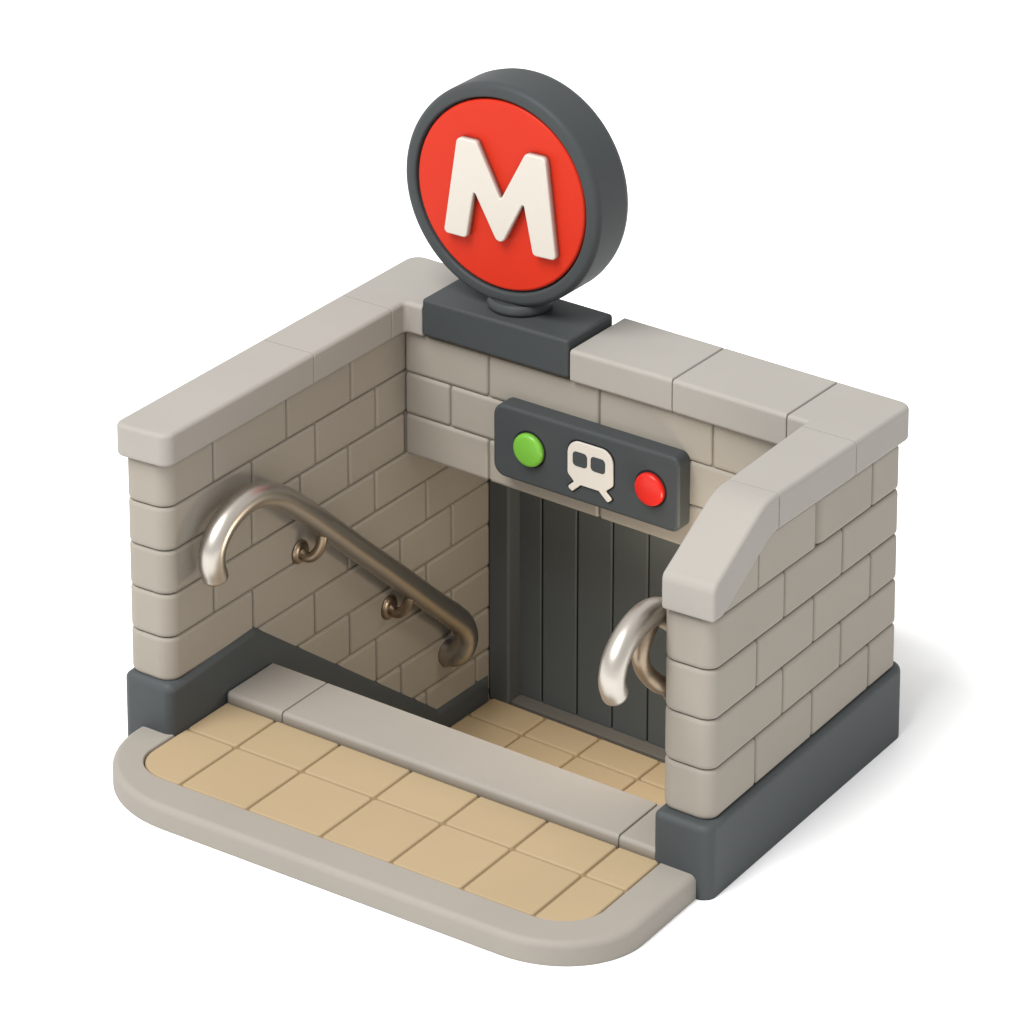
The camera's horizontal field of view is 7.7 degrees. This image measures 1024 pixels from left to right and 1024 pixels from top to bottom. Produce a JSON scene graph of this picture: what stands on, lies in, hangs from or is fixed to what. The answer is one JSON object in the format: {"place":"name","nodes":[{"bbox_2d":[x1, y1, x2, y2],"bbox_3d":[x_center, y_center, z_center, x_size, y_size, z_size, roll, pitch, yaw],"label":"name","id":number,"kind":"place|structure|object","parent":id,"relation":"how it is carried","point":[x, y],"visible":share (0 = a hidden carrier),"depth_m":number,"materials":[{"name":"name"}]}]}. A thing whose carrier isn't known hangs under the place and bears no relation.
{"place":"outdoors","nodes":[
{"label":"outdoors","id":0,"kind":"place"},
{"bbox_2d":[0,0,1023,1023],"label":"ground","id":1,"kind":"structure","parent":0,"point":[825,189],"depth_m":67.88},
{"bbox_2d":[112,703,695,966],"bbox_3d":[-0.946,2.487,59.721,5.105,0.208,1.905,18,32,32],"label":"paved landing","id":2,"kind":"object","parent":1,"relation":"on","point":[402,843],"visible":1,"depth_m":59.36,"materials":[{"name":"tile"}]},
{"bbox_2d":[117,257,908,900],"bbox_3d":[0.386,1.065,61.242,5.387,4.868,4.818,18,32,32],"label":"metro entrance","id":3,"kind":"object","parent":1,"relation":"on","point":[767,573],"visible":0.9,"depth_m":60.86,"materials":[{"name":"brick"}]},
{"bbox_2d":[198,481,477,666],"bbox_3d":[-1.418,0.639,62.109,0.334,2.951,3.718,17,32,30],"label":"handrail","id":4,"kind":"object","parent":3,"relation":"attached to","point":[236,509],"visible":1,"depth_m":61.68,"materials":[{"name":"metal"}]},
{"bbox_2d":[406,68,627,377],"bbox_3d":[-0.001,-2.421,61.331,1.999,2.361,0.744,18,32,32],"label":"station sign","id":5,"kind":"object","parent":3,"relation":"on","point":[517,187],"visible":1,"depth_m":61.08,"materials":[{"name":"plastic"}]},
{"bbox_2d":[494,397,689,531],"bbox_3d":[0.617,-0.386,61.263,1.901,0.708,0.244,20,33,33],"label":"train panel","id":6,"kind":"object","parent":3,"relation":"attached to","point":[639,478],"visible":1,"depth_m":61.15,"materials":[{"name":"plastic"}]},
{"bbox_2d":[520,491,679,748],"bbox_3d":[1.316,0.835,63.373,3.205,2.613,0.046,20,33,34],"label":"door","id":7,"kind":"structure","parent":3,"relation":"in","point":[581,573],"depth_m":63.97,"materials":[{"name":"paint"}]},
{"bbox_2d":[598,597,666,705],"bbox_3d":[1.682,1.502,59.716,0.303,2.839,3.609,15,31,28],"label":"handrail","id":8,"kind":"object","parent":3,"relation":"attached to","point":[632,636],"visible":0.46,"depth_m":58.01,"materials":[{"name":"metal"}]}
]}

